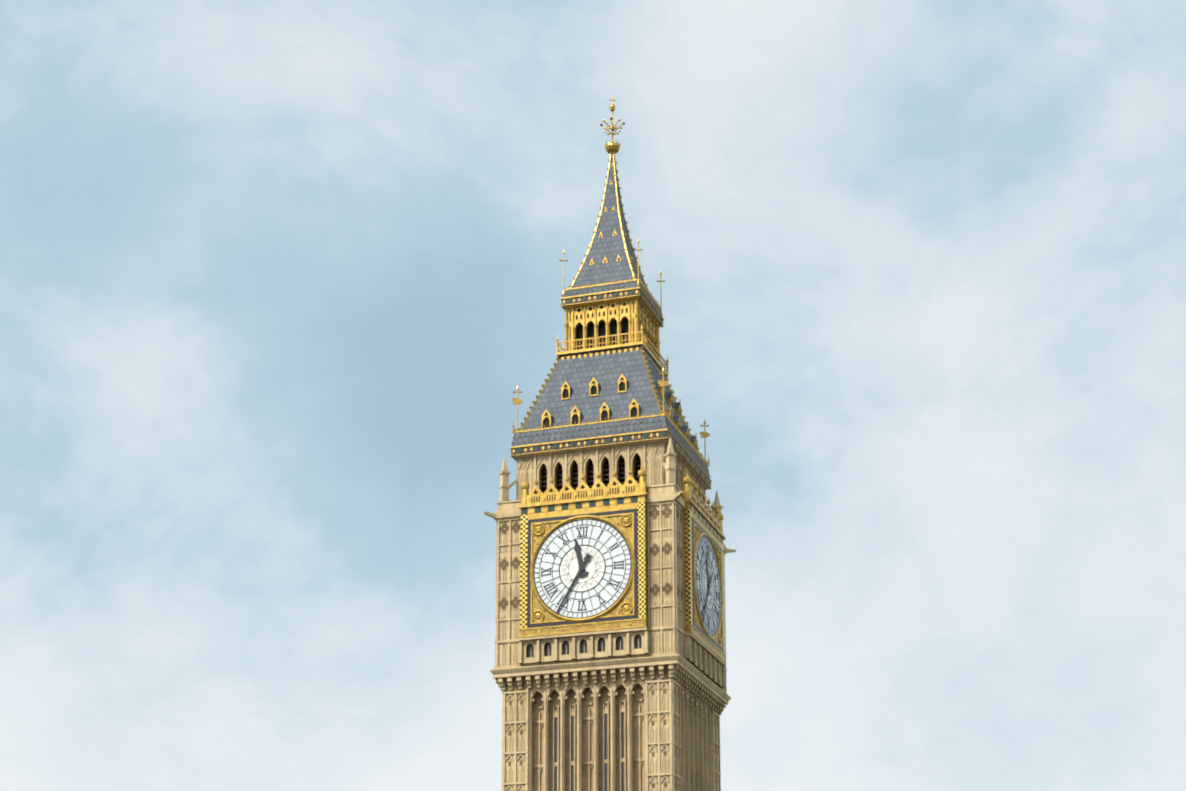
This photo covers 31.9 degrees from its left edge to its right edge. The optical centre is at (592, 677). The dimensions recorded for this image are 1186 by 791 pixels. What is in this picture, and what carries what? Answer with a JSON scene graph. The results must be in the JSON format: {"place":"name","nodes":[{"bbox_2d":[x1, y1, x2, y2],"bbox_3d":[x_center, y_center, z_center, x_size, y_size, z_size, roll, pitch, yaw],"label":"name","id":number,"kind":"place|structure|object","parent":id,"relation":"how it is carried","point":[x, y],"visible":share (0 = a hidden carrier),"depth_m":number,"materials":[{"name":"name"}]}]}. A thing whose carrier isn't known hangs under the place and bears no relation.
{"place":"outdoors","nodes":[
{"label":"outdoors","id":0,"kind":"place"},
{"bbox_2d":[0,0,1185,790],"label":"sky","id":1,"kind":"structure","parent":0,"point":[280,280],"materials":[{"name":"blue"}]},
{"bbox_2d":[483,437,735,790],"bbox_3d":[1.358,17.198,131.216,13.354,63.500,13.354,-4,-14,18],"label":"tower","id":2,"kind":"structure","parent":0,"point":[588,694],"depth_m":130.31,"materials":[{"name":"beige stone"}]},
{"bbox_2d":[527,635,641,657],"bbox_3d":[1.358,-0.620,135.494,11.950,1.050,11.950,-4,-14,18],"label":"tower window glass","id":3,"kind":"object","parent":2,"relation":"on","point":[530,650],"visible":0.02,"depth_m":129.99,"materials":[{"name":"grey glass"}]},
{"bbox_2d":[555,713,624,790],"bbox_3d":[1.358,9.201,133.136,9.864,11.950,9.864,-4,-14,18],"label":"narrow windows","id":4,"kind":"structure","parent":2,"relation":"on","point":[572,752],"depth_m":129.40,"materials":[{"name":"grey glass"}]},
{"bbox_2d":[499,456,717,789],"bbox_3d":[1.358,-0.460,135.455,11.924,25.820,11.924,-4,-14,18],"label":"dark recessed openings","id":5,"kind":"object","parent":2,"relation":"on","point":[515,566],"visible":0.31,"depth_m":130.66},
{"bbox_2d":[496,442,724,790],"bbox_3d":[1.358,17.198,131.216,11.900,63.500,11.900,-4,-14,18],"label":"carved wall panels","id":6,"kind":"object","parent":2,"relation":"on","point":[655,641],"visible":0.1,"depth_m":130.20,"materials":[{"name":"beige stone"}]},
{"bbox_2d":[509,96,725,662],"bbox_3d":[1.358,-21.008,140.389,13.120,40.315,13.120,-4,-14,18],"label":"gilded ornamentation","id":7,"kind":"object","parent":2,"relation":"on","point":[646,337],"visible":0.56,"depth_m":135.32,"materials":[{"name":"gold metal"}]},
{"bbox_2d":[511,117,709,485],"bbox_3d":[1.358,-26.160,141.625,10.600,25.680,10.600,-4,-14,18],"label":"trim","id":8,"kind":"structure","parent":7,"relation":"on","point":[654,436],"depth_m":136.87,"materials":[{"name":"gold metal"}]},
{"bbox_2d":[511,154,709,477],"bbox_3d":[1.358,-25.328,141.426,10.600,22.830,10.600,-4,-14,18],"label":"roof","id":9,"kind":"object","parent":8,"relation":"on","point":[605,369],"visible":0.54,"depth_m":136.71,"materials":[{"name":"grey tile"}]},
{"bbox_2d":[518,290,721,542],"bbox_3d":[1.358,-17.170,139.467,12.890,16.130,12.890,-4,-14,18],"label":"decorative frieze","id":10,"kind":"object","parent":2,"relation":"on","point":[634,499],"visible":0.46,"depth_m":132.90,"materials":[{"name":"gold metal"}]},
{"bbox_2d":[520,502,724,652],"bbox_3d":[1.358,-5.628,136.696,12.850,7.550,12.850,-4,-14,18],"label":"checkered border strips","id":11,"kind":"object","parent":2,"relation":"on","point":[642,566],"visible":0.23,"depth_m":130.90,"materials":[{"name":"gold metal"}]},
{"bbox_2d":[520,503,724,659],"bbox_3d":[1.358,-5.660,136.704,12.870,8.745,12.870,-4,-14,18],"label":"clock surround panels","id":12,"kind":"object","parent":2,"relation":"on","point":[628,597],"visible":0.1,"depth_m":130.54,"materials":[{"name":"gold metal"}]},
{"bbox_2d":[531,165,719,529],"bbox_3d":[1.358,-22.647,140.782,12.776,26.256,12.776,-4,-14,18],"label":"arched windows","id":13,"kind":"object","parent":2,"relation":"on","point":[602,332],"visible":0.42,"depth_m":135.26,"materials":[{"name":"black"}]},
{"bbox_2d":[534,520,720,634],"bbox_3d":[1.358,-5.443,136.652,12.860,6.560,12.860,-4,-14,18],"label":"clock face","id":14,"kind":"object","parent":2,"relation":"attached to","point":[605,536],"visible":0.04,"depth_m":130.94},
{"bbox_2d":[560,546,713,608],"bbox_3d":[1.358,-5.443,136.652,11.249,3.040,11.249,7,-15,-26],"label":"clock face center","id":15,"kind":"structure","parent":2,"relation":"attached to","point":[590,567],"depth_m":130.82,"materials":[{"name":"white"}]}
]}

